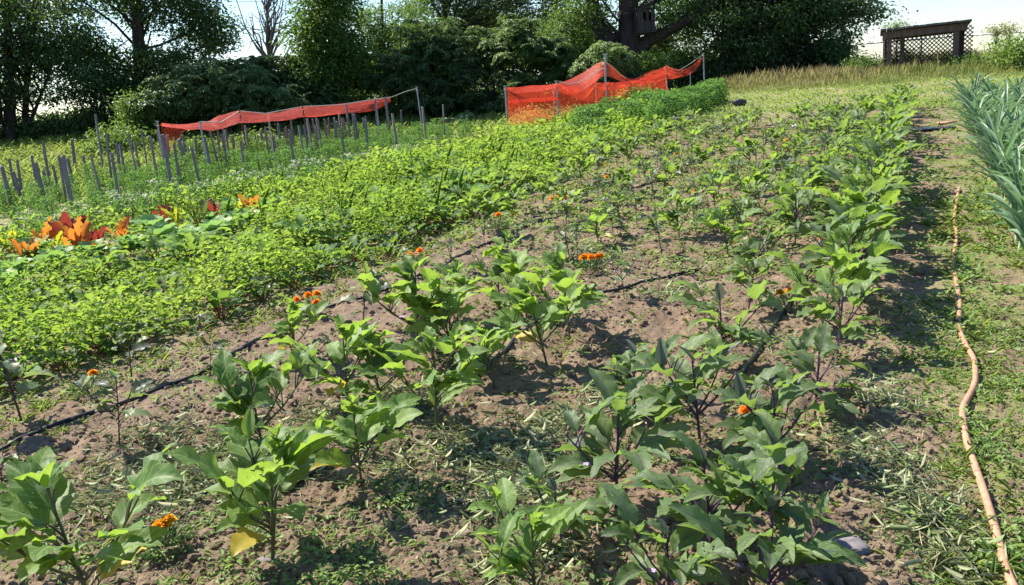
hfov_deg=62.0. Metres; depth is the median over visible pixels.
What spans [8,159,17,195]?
wooden stake
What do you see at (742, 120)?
eggplant
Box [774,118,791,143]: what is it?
eggplant
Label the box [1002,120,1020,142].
leek
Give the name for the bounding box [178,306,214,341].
eggplant
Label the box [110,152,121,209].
wooden stake
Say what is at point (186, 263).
beet plant
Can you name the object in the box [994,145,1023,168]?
leek
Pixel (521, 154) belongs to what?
turnip plant
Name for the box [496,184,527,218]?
eggplant
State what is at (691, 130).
eggplant
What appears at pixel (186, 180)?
tomato plant
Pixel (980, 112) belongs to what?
leek
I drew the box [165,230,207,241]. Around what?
turnip plant
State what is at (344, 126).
wooden stake
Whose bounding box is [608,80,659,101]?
weed
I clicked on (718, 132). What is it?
eggplant
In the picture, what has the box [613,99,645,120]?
potato plant
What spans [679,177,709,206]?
eggplant
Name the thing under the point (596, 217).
eggplant
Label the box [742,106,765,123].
eggplant
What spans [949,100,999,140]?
leek
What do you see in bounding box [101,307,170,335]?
beet plant
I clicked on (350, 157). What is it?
flowering herb
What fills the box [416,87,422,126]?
metal pole
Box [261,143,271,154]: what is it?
tomato plant
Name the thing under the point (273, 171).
flowering herb
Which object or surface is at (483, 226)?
eggplant
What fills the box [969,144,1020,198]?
leek
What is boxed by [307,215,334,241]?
beet plant
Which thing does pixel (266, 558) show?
pebble
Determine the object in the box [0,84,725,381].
mixed greens
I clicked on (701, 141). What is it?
eggplant
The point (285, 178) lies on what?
turnip plant
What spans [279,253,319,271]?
beet plant
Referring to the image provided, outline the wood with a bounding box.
[16,9,868,121]
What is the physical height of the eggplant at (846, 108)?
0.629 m
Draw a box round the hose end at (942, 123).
[936,120,956,125]
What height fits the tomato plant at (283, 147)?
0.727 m
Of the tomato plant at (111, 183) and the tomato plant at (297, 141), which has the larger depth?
the tomato plant at (297, 141)
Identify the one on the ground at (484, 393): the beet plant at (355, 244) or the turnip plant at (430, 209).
the beet plant at (355, 244)
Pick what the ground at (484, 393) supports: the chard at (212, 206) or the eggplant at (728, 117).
the eggplant at (728, 117)
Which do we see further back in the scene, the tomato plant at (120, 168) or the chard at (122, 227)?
the tomato plant at (120, 168)
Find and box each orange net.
[160,88,416,157]
[506,54,702,126]
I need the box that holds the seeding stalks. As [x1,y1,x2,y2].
[154,105,633,231]
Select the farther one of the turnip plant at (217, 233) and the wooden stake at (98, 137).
the wooden stake at (98, 137)
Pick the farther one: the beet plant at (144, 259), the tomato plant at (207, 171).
the tomato plant at (207, 171)
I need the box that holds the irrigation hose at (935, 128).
[911,126,955,130]
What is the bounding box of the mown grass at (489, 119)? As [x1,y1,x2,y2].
[0,66,1023,214]
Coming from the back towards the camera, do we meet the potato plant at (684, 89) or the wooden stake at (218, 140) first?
the potato plant at (684, 89)
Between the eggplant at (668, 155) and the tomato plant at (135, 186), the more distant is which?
the tomato plant at (135, 186)
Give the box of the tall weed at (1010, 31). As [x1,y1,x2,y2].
[995,20,1023,40]
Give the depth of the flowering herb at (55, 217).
10.91 m
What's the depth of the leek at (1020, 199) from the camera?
6.47 m
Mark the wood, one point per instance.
(478, 85)
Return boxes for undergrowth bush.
[0,103,140,141]
[112,107,257,134]
[253,88,370,123]
[336,77,426,118]
[463,85,504,110]
[537,81,614,105]
[614,63,708,93]
[671,53,801,85]
[770,46,864,71]
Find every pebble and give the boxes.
[257,555,278,564]
[829,536,871,555]
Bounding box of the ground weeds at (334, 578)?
[0,98,1023,584]
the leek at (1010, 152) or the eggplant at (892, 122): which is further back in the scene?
the eggplant at (892, 122)
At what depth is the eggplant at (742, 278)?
5.76 m
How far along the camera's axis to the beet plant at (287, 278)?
7.61 m
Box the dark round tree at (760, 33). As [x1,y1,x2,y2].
[667,0,918,77]
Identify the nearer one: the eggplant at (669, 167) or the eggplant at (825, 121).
the eggplant at (669, 167)
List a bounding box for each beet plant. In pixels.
[0,308,32,342]
[0,362,43,393]
[1,352,46,379]
[2,326,17,352]
[12,320,62,346]
[16,301,68,318]
[24,331,74,356]
[25,346,94,371]
[29,278,76,300]
[31,288,52,313]
[45,300,100,332]
[51,289,109,316]
[53,273,110,290]
[53,316,127,348]
[63,334,120,358]
[80,279,116,289]
[81,279,129,303]
[82,292,145,314]
[89,252,143,283]
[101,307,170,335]
[104,278,149,300]
[117,271,158,284]
[124,256,165,269]
[125,321,173,342]
[132,268,186,292]
[137,290,172,304]
[144,270,181,298]
[146,299,185,319]
[152,267,176,283]
[155,251,180,260]
[162,243,188,259]
[162,255,215,271]
[163,314,216,334]
[176,263,229,288]
[176,283,226,302]
[177,261,208,284]
[178,288,246,319]
[191,248,219,266]
[206,288,251,308]
[217,268,272,297]
[224,220,261,239]
[240,282,284,301]
[243,270,274,282]
[247,229,281,244]
[265,260,304,278]
[269,249,304,258]
[274,271,314,289]
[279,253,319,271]
[287,262,332,279]
[290,243,335,255]
[291,255,350,273]
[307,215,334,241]
[310,230,347,248]
[317,244,340,262]
[324,235,372,267]
[326,224,360,243]
[331,240,351,256]
[338,231,373,243]
[361,229,388,243]
[364,241,401,259]
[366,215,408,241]
[370,231,412,249]
[380,209,408,224]
[382,223,416,243]
[392,219,424,228]
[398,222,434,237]
[400,176,414,185]
[400,202,440,224]
[420,198,459,207]
[424,222,454,233]
[432,207,465,225]
[441,208,467,222]
[457,203,481,215]
[488,188,510,201]
[516,172,548,187]
[517,182,538,189]
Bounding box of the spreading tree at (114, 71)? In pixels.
[0,0,252,135]
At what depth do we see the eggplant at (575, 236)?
7.86 m
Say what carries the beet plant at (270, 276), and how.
on the ground at (484, 393)
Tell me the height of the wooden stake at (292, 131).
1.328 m
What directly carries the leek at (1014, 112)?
on the ground at (484, 393)
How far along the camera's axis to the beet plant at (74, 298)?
7.26 m
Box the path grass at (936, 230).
[0,98,1023,584]
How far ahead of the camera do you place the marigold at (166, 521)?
3.16 m
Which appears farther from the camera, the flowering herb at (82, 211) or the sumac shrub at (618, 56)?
the sumac shrub at (618, 56)
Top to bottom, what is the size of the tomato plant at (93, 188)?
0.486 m
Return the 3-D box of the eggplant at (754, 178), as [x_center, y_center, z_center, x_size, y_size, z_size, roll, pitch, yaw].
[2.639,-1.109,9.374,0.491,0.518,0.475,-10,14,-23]
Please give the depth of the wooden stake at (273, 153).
19.47 m
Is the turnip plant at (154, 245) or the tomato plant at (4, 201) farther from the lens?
the tomato plant at (4, 201)
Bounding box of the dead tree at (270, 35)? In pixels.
[229,0,299,70]
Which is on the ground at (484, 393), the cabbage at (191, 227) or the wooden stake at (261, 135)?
the wooden stake at (261, 135)
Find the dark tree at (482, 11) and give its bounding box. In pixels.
[384,0,583,55]
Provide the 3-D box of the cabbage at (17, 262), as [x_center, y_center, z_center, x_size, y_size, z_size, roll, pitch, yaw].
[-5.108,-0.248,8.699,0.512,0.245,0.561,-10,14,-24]
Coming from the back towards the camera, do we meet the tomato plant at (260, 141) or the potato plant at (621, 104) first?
the tomato plant at (260, 141)
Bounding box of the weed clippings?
[0,119,1023,584]
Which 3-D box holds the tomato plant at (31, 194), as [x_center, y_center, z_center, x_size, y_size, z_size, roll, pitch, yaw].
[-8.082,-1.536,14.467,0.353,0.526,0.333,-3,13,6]
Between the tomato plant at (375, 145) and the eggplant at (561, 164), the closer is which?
the eggplant at (561, 164)
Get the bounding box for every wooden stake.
[0,165,15,219]
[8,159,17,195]
[12,171,23,204]
[16,159,23,193]
[30,155,36,183]
[33,162,47,206]
[42,142,50,183]
[42,171,47,186]
[52,165,58,194]
[57,155,67,203]
[60,157,74,210]
[62,155,69,206]
[66,158,72,182]
[71,139,76,169]
[82,155,87,182]
[90,156,103,206]
[94,114,103,169]
[105,133,113,186]
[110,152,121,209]
[115,144,121,176]
[119,143,125,173]
[127,134,142,192]
[133,142,140,169]
[141,129,147,164]
[149,135,157,178]
[161,134,173,187]
[165,135,171,160]
[173,143,181,184]
[177,139,190,182]
[190,147,203,197]
[194,137,198,162]
[203,138,213,181]
[209,129,222,179]
[217,124,221,163]
[222,129,228,179]
[224,130,229,154]
[231,134,234,153]
[239,140,245,172]
[244,125,250,156]
[260,129,264,152]
[264,126,271,167]
[271,134,277,175]
[272,135,279,170]
[277,122,281,146]
[283,128,290,153]
[288,130,295,170]
[290,118,294,148]
[298,125,304,157]
[303,125,311,170]
[306,118,314,162]
[312,119,317,153]
[314,124,319,156]
[315,118,324,158]
[323,118,328,144]
[328,118,330,145]
[333,118,337,140]
[339,124,346,160]
[343,119,347,153]
[345,104,350,143]
[351,112,356,148]
[353,114,359,152]
[364,119,368,152]
[374,100,377,135]
[384,97,392,148]
[391,113,398,154]
[400,109,402,133]
[421,106,426,141]
[442,104,445,145]
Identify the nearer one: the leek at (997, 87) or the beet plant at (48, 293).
the beet plant at (48, 293)
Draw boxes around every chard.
[0,227,16,252]
[10,236,40,262]
[31,216,55,238]
[40,231,63,249]
[48,211,87,249]
[55,216,90,249]
[71,213,94,240]
[87,226,105,241]
[106,216,130,239]
[152,203,172,223]
[161,205,182,224]
[184,197,210,226]
[207,198,221,214]
[230,194,248,207]
[238,194,258,210]
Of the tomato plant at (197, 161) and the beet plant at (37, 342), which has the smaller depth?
the beet plant at (37, 342)
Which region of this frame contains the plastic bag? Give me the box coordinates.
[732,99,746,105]
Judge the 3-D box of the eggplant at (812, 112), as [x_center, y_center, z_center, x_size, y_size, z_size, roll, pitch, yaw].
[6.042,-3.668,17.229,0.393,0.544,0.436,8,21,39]
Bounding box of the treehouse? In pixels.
[632,6,655,35]
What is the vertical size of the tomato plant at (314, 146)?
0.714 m
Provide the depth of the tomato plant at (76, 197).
14.06 m
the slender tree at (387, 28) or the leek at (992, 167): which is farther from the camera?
the slender tree at (387, 28)
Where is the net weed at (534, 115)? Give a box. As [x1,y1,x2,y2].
[508,93,597,123]
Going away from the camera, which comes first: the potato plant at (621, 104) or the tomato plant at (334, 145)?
the potato plant at (621, 104)
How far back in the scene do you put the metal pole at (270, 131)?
22.70 m
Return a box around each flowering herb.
[0,221,23,257]
[7,214,35,240]
[24,207,54,230]
[33,209,63,244]
[55,197,83,215]
[75,207,103,227]
[82,193,119,227]
[103,187,138,220]
[110,193,146,228]
[136,191,162,217]
[136,192,159,213]
[146,178,177,208]
[155,188,188,217]
[172,182,199,210]
[186,184,205,201]
[195,179,226,201]
[197,177,222,200]
[219,176,244,198]
[222,168,246,194]
[242,170,264,196]
[251,170,272,182]
[266,167,288,184]
[278,164,300,179]
[289,158,310,179]
[302,165,322,177]
[305,155,331,176]
[345,153,363,166]
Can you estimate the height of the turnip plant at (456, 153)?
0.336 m
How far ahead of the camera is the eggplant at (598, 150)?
12.41 m
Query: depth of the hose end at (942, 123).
14.60 m
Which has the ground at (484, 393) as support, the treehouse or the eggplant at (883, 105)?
the eggplant at (883, 105)
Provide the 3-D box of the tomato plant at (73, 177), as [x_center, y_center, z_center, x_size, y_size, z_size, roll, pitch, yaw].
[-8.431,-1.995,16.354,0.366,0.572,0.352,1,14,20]
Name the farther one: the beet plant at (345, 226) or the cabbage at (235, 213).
the cabbage at (235, 213)
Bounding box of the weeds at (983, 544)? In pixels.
[944,217,1023,580]
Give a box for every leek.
[938,72,1000,99]
[940,92,1021,147]
[942,98,1022,135]
[945,75,990,92]
[945,85,985,112]
[946,86,995,114]
[946,128,1023,197]
[947,87,987,103]
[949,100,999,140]
[951,102,994,132]
[952,91,989,117]
[952,104,1023,143]
[954,108,1023,150]
[956,85,996,110]
[956,90,996,115]
[957,112,1003,144]
[959,98,998,122]
[961,86,985,104]
[962,81,986,95]
[963,148,1013,207]
[964,79,997,101]
[964,129,1023,177]
[967,107,1008,138]
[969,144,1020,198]
[969,184,1023,224]
[970,106,1013,162]
[971,81,1019,94]
[971,93,989,114]
[972,71,992,92]
[972,105,1008,160]
[972,132,1023,157]
[972,190,1023,248]
[974,77,1023,103]
[975,104,1023,138]
[977,104,1013,149]
[979,109,1023,139]
[980,136,1015,171]
[980,160,1014,200]
[981,162,1023,243]
[982,81,1004,107]
[985,79,1023,121]
[986,145,1020,184]
[986,158,1022,251]
[987,120,1023,158]
[990,83,1010,112]
[991,190,1023,226]
[993,197,1023,243]
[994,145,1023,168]
[1000,119,1023,158]
[1002,104,1023,133]
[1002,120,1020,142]
[1003,76,1023,102]
[1006,157,1023,194]
[1008,105,1023,128]
[1009,89,1022,111]
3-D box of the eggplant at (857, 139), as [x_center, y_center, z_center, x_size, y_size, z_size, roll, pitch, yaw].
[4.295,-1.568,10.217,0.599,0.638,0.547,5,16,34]
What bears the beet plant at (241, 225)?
on the ground at (484, 393)
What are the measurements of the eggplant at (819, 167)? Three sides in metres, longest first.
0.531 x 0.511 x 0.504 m
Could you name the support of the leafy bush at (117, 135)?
on the ground at (484, 393)
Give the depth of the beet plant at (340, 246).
9.06 m
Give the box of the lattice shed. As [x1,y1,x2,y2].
[880,19,973,66]
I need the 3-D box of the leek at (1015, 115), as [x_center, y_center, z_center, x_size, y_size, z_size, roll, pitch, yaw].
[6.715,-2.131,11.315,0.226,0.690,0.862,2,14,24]
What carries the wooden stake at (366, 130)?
on the ground at (484, 393)
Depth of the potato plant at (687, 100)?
20.40 m
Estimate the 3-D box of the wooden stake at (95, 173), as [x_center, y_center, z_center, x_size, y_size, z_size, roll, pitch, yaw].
[-6.824,-1.739,14.089,0.113,1.043,0.034,-12,15,-30]
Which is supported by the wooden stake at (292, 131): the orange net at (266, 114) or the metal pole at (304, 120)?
the orange net at (266, 114)
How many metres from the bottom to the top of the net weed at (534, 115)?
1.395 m
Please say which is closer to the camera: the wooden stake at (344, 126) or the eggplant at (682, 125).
the eggplant at (682, 125)
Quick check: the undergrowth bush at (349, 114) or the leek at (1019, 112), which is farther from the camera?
the undergrowth bush at (349, 114)
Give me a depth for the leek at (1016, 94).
14.05 m
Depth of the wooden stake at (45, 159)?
18.36 m
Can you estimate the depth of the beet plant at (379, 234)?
9.62 m
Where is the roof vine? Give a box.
[878,17,915,66]
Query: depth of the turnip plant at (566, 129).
17.55 m
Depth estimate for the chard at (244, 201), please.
11.34 m
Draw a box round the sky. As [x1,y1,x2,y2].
[0,0,1023,119]
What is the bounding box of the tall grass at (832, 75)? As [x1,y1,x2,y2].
[0,48,1023,182]
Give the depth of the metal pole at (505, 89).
25.08 m
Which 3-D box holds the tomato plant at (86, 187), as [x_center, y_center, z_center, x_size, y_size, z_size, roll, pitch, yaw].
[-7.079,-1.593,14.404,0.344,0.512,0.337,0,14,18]
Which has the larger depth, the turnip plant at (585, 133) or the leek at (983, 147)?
the turnip plant at (585, 133)
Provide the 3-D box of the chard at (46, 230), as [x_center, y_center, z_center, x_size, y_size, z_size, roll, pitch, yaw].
[-5.547,-0.666,10.122,0.286,0.448,0.305,-9,14,-21]
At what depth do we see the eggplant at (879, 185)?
7.00 m
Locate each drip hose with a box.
[0,170,687,450]
[278,268,700,491]
[731,234,827,389]
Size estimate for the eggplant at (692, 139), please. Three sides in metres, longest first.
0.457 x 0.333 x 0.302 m
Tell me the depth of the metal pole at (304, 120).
22.39 m
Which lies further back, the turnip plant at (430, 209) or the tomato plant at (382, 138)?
the tomato plant at (382, 138)
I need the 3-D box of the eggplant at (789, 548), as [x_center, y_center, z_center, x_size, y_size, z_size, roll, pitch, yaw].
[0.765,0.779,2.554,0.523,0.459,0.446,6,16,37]
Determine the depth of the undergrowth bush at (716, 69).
34.31 m
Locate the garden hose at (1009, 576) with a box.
[951,187,1017,584]
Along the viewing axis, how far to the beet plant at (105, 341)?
6.16 m
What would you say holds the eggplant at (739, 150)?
on the ground at (484, 393)
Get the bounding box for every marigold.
[69,369,115,398]
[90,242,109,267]
[135,513,196,563]
[294,290,324,318]
[399,247,427,265]
[431,338,466,366]
[487,212,510,232]
[547,195,568,215]
[575,253,606,272]
[593,175,612,192]
[689,190,710,210]
[726,405,762,441]
[770,287,809,313]
[776,138,789,152]
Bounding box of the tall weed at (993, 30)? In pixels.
[977,19,1015,43]
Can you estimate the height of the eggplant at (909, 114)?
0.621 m
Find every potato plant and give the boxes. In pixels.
[568,105,599,122]
[568,115,588,127]
[569,105,604,126]
[577,103,603,125]
[583,108,609,124]
[586,116,603,124]
[596,102,616,107]
[599,96,625,107]
[607,111,634,124]
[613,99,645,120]
[623,98,641,111]
[628,91,654,106]
[641,102,670,126]
[642,88,666,101]
[646,93,683,120]
[652,90,690,116]
[654,88,677,99]
[673,98,694,111]
[677,85,707,112]
[681,83,713,109]
[681,93,701,112]
[694,79,722,103]
[696,83,721,105]
[705,77,730,100]
[705,80,728,101]
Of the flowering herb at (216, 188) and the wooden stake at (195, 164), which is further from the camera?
the wooden stake at (195, 164)
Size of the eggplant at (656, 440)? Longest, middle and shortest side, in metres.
0.554 x 0.533 x 0.526 m
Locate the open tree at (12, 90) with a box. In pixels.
[0,0,88,141]
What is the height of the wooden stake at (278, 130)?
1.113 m
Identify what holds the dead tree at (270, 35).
on the ground at (484, 393)
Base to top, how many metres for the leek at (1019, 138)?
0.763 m
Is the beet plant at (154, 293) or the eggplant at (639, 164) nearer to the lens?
the beet plant at (154, 293)
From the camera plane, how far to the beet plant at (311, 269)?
7.88 m
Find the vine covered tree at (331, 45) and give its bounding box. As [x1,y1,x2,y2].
[268,0,386,119]
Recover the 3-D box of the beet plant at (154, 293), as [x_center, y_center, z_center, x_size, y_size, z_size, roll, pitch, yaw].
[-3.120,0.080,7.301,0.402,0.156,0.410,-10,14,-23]
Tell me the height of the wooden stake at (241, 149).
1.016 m
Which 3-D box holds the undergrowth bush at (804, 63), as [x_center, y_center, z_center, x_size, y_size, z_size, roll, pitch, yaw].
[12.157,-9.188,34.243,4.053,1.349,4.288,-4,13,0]
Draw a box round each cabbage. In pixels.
[0,255,38,274]
[0,268,34,292]
[6,235,54,258]
[32,245,74,271]
[69,238,117,258]
[108,234,149,251]
[128,214,170,233]
[145,222,185,242]
[163,225,200,243]
[186,211,218,226]
[198,215,244,235]
[214,197,239,211]
[222,207,260,225]
[258,194,289,211]
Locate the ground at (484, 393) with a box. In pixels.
[0,67,1023,584]
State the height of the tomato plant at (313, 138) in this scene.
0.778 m
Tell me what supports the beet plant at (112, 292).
on the ground at (484, 393)
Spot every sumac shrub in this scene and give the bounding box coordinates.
[113,57,310,133]
[237,54,341,126]
[353,16,517,118]
[439,110,474,123]
[461,13,583,114]
[565,40,636,101]
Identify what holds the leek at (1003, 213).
on the ground at (484, 393)
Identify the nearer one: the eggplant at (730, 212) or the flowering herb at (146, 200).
the eggplant at (730, 212)
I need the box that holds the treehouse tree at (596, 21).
[535,0,718,96]
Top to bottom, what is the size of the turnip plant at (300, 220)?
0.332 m
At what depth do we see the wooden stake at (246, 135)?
23.28 m
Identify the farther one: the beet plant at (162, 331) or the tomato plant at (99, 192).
the tomato plant at (99, 192)
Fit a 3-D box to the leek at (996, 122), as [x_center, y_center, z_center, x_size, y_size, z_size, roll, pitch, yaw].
[5.906,-1.886,10.447,0.279,0.843,1.062,-7,13,-4]
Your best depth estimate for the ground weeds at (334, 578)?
4.67 m
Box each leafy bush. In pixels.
[64,119,156,156]
[103,86,162,138]
[149,126,296,158]
[627,45,687,89]
[836,51,895,70]
[877,46,971,65]
[946,50,998,65]
[970,31,1023,68]
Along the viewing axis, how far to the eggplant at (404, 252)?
7.57 m
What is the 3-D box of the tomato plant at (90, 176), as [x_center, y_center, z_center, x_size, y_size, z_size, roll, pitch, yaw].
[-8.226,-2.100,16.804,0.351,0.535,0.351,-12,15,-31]
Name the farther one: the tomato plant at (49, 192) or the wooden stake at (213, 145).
the wooden stake at (213, 145)
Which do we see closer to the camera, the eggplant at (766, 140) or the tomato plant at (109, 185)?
the eggplant at (766, 140)
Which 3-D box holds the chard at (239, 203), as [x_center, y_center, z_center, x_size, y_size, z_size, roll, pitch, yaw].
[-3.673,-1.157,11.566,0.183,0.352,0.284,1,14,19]
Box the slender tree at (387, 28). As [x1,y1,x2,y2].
[346,0,439,95]
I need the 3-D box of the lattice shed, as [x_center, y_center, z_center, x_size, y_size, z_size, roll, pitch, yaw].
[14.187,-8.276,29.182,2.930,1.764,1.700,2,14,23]
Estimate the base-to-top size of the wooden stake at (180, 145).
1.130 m
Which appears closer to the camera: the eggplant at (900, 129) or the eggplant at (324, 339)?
the eggplant at (324, 339)
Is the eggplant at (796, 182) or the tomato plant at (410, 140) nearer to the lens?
the eggplant at (796, 182)
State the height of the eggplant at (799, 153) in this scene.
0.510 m
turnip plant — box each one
[62,250,128,279]
[125,235,174,259]
[157,227,231,253]
[159,234,223,263]
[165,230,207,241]
[202,229,259,254]
[204,259,252,282]
[218,250,254,260]
[223,233,272,250]
[226,251,278,274]
[245,233,268,241]
[265,218,294,235]
[271,175,314,193]
[272,204,327,233]
[272,214,333,246]
[289,224,320,244]
[304,220,340,238]
[305,245,332,256]
[326,207,376,225]
[345,181,374,194]
[346,195,389,208]
[358,185,395,204]
[393,166,414,177]
[396,161,436,175]
[399,185,448,202]
[407,156,433,162]
[408,204,447,222]
[409,210,433,222]
[413,172,443,190]
[422,176,462,191]
[427,190,452,204]
[428,172,450,183]
[428,176,458,197]
[429,150,456,165]
[431,156,455,171]
[442,182,493,203]
[443,160,473,172]
[444,168,479,193]
[451,166,482,190]
[452,149,475,158]
[462,181,499,192]
[473,169,509,184]
[474,172,521,189]
[484,153,511,165]
[486,161,524,178]
[495,137,518,143]
[511,149,534,159]
[518,130,541,138]
[524,137,557,158]
[553,137,586,148]
[554,127,582,135]
[569,123,591,136]
[570,137,608,154]
[571,131,600,144]
[585,117,602,129]
[588,127,623,138]
[593,120,614,130]
[595,130,615,143]
[601,129,631,143]
[640,114,670,124]
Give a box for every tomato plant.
[0,182,19,212]
[0,188,19,218]
[6,205,30,231]
[17,196,39,223]
[23,179,37,196]
[25,187,46,216]
[26,182,44,207]
[35,195,56,226]
[40,194,59,216]
[41,176,56,194]
[44,187,60,212]
[50,183,64,203]
[58,173,73,189]
[61,173,82,198]
[66,186,83,204]
[66,194,80,213]
[67,199,83,214]
[82,160,105,187]
[83,183,101,209]
[85,173,104,194]
[85,179,102,203]
[86,191,103,216]
[98,168,109,186]
[105,178,119,197]
[107,176,127,205]
[109,163,127,181]
[112,170,128,191]
[122,166,138,192]
[123,157,142,180]
[125,170,144,196]
[126,172,149,199]
[128,179,148,209]
[136,165,153,194]
[140,167,154,188]
[144,170,163,198]
[152,175,168,202]
[154,158,174,179]
[157,159,178,185]
[157,165,178,191]
[169,152,185,182]
[171,155,193,187]
[173,175,190,197]
[174,151,190,174]
[185,167,201,189]
[186,150,198,165]
[187,158,203,183]
[187,161,204,186]
[192,164,214,196]
[198,154,216,182]
[200,163,213,186]
[204,170,219,186]
[209,146,222,166]
[213,162,231,184]
[217,152,232,173]
[218,149,238,176]
[229,156,250,175]
[229,165,245,178]
[233,151,252,175]
[234,150,255,179]
[238,145,258,172]
[241,161,258,174]
[248,144,266,170]
[248,155,270,174]
[250,139,266,157]
[253,150,271,172]
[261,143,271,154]
[263,154,274,173]
[271,149,292,177]
[273,156,287,178]
[275,138,285,160]
[280,137,296,154]
[280,144,299,168]
[286,148,307,175]
[294,137,303,152]
[295,141,311,159]
[296,147,313,175]
[303,142,319,170]
[304,133,320,159]
[312,149,329,172]
[318,139,333,159]
[319,145,335,166]
[322,142,338,165]
[329,130,343,154]
[329,138,341,157]
[333,142,346,162]
[337,129,351,149]
[338,147,351,161]
[342,139,356,153]
[346,140,365,155]
[350,123,363,140]
[357,138,366,152]
[360,143,373,152]
[361,127,376,146]
[365,134,380,153]
[367,140,381,155]
[374,125,388,145]
[375,136,386,153]
[379,131,393,153]
[384,134,402,153]
[390,123,404,145]
[393,137,407,151]
[402,135,417,149]
[405,128,417,147]
[408,134,419,148]
[409,121,421,141]
[414,125,427,143]
[420,131,432,147]
[426,124,442,148]
[431,118,445,141]
[436,125,451,144]
[442,127,455,142]
[455,126,465,139]
[456,118,472,138]
[462,121,474,137]
[474,121,484,135]
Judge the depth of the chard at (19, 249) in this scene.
9.56 m
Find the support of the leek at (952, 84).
on the ground at (484, 393)
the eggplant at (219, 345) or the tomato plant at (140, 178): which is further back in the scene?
the tomato plant at (140, 178)
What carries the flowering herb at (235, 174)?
on the ground at (484, 393)
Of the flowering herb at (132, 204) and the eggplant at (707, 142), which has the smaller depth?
the flowering herb at (132, 204)
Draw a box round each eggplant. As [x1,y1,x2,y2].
[0,329,61,424]
[0,439,22,493]
[0,442,182,584]
[0,525,12,532]
[75,369,153,445]
[107,314,158,379]
[161,407,342,560]
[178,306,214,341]
[188,340,318,456]
[197,337,228,372]
[234,358,246,383]
[250,270,284,311]
[261,297,329,349]
[268,314,394,399]
[299,387,422,485]
[312,331,340,365]
[336,261,391,320]
[341,255,463,352]
[341,330,419,407]
[368,320,492,430]
[394,247,413,272]
[399,284,478,358]
[425,260,486,320]
[433,231,463,262]
[448,316,526,388]
[459,190,503,234]
[466,477,588,584]
[467,229,537,306]
[471,192,494,217]
[475,217,492,246]
[479,273,601,365]
[486,249,552,316]
[494,169,533,208]
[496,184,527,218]
[511,218,530,243]
[514,449,613,547]
[515,241,608,339]
[531,172,560,207]
[539,166,574,195]
[539,170,562,196]
[543,210,588,255]
[546,367,691,523]
[550,194,583,229]
[552,186,583,214]
[555,155,578,188]
[561,225,594,257]
[566,151,602,181]
[577,172,604,212]
[578,141,616,173]
[578,207,617,243]
[583,167,611,203]
[586,146,608,175]
[588,334,681,405]
[595,191,627,223]
[599,482,736,584]
[600,204,622,231]
[603,189,632,218]
[606,245,641,298]
[608,147,623,163]
[609,166,640,191]
[614,136,636,165]
[616,174,648,207]
[617,130,645,158]
[619,191,646,225]
[620,431,806,555]
[621,163,635,175]
[628,157,652,184]
[629,328,755,450]
[630,153,655,175]
[634,128,656,153]
[635,157,669,199]
[638,207,679,256]
[641,160,683,187]
[643,118,659,147]
[645,126,666,148]
[647,118,673,144]
[648,148,672,166]
[650,141,667,165]
[650,187,702,237]
[659,139,683,160]
[665,279,782,370]
[668,112,684,138]
[668,133,689,158]
[668,457,866,584]
[671,117,691,133]
[672,149,696,182]
[674,148,702,177]
[675,139,709,169]
[675,204,706,237]
[677,107,702,129]
[677,119,702,140]
[679,110,692,129]
[679,125,703,147]
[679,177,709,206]
[681,131,700,150]
[686,186,717,220]
[688,144,716,175]
[692,168,735,205]
[693,205,763,255]
[696,121,712,139]
[696,123,714,138]
[698,163,732,201]
[699,117,719,139]
[701,140,716,151]
[704,112,725,130]
[708,152,745,184]
[710,126,728,154]
[710,361,824,468]
[710,411,840,534]
[711,118,732,147]
[711,135,735,157]
[716,111,737,126]
[716,190,757,238]
[716,196,756,223]
[719,156,745,192]
[724,249,784,308]
[727,122,748,139]
[727,169,772,207]
[728,136,760,161]
[729,217,799,270]
[731,116,745,136]
[732,113,757,131]
[733,145,749,172]
[734,115,752,139]
[740,174,778,218]
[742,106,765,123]
[744,128,777,159]
[745,108,765,127]
[745,140,765,162]
[745,161,768,195]
[747,159,775,184]
[750,103,766,124]
[756,143,793,174]
[759,180,818,245]
[762,127,786,150]
[763,243,885,323]
[764,130,787,152]
[766,171,820,233]
[767,113,795,133]
[767,163,827,216]
[768,159,835,186]
[769,147,795,177]
[771,321,873,417]
[773,162,824,186]
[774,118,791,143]
[777,123,789,143]
[778,134,812,163]
[779,144,805,163]
[782,131,810,149]
[784,120,812,144]
[786,109,802,128]
[787,100,812,127]
[794,112,812,129]
[795,118,823,142]
[796,197,910,284]
[796,269,892,356]
[798,130,844,162]
[799,99,815,111]
[799,149,845,182]
[800,146,844,186]
[801,98,818,115]
[807,119,852,150]
[807,158,843,195]
[807,219,902,308]
[808,108,832,133]
[809,206,896,259]
[812,102,843,128]
[813,114,829,132]
[813,165,892,209]
[817,136,852,167]
[817,178,901,238]
[820,154,921,197]
[822,112,867,137]
[823,112,862,132]
[825,132,860,155]
[826,99,866,121]
[828,185,910,243]
[832,97,850,112]
[832,119,856,136]
[833,106,876,128]
[837,168,904,206]
[838,104,865,128]
[841,133,915,162]
[841,137,925,181]
[844,116,916,157]
[845,156,900,185]
[847,134,891,165]
[850,94,878,110]
[850,115,899,144]
[854,108,868,128]
[855,95,880,118]
[856,104,911,124]
[857,113,912,131]
[858,151,909,183]
[861,121,909,142]
[861,123,893,139]
[870,100,914,121]
[874,107,911,121]
[876,86,920,105]
[876,95,907,110]
[876,100,894,109]
[880,98,907,112]
[881,107,918,125]
[882,90,906,99]
[887,84,919,101]
[896,98,918,112]
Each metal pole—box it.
[156,121,163,167]
[199,121,208,172]
[238,109,249,162]
[268,113,272,153]
[301,105,307,138]
[374,94,380,141]
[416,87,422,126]
[503,85,508,131]
[555,80,558,116]
[603,54,606,102]
[702,53,704,81]
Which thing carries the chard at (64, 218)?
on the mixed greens
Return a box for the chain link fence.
[836,31,1023,62]

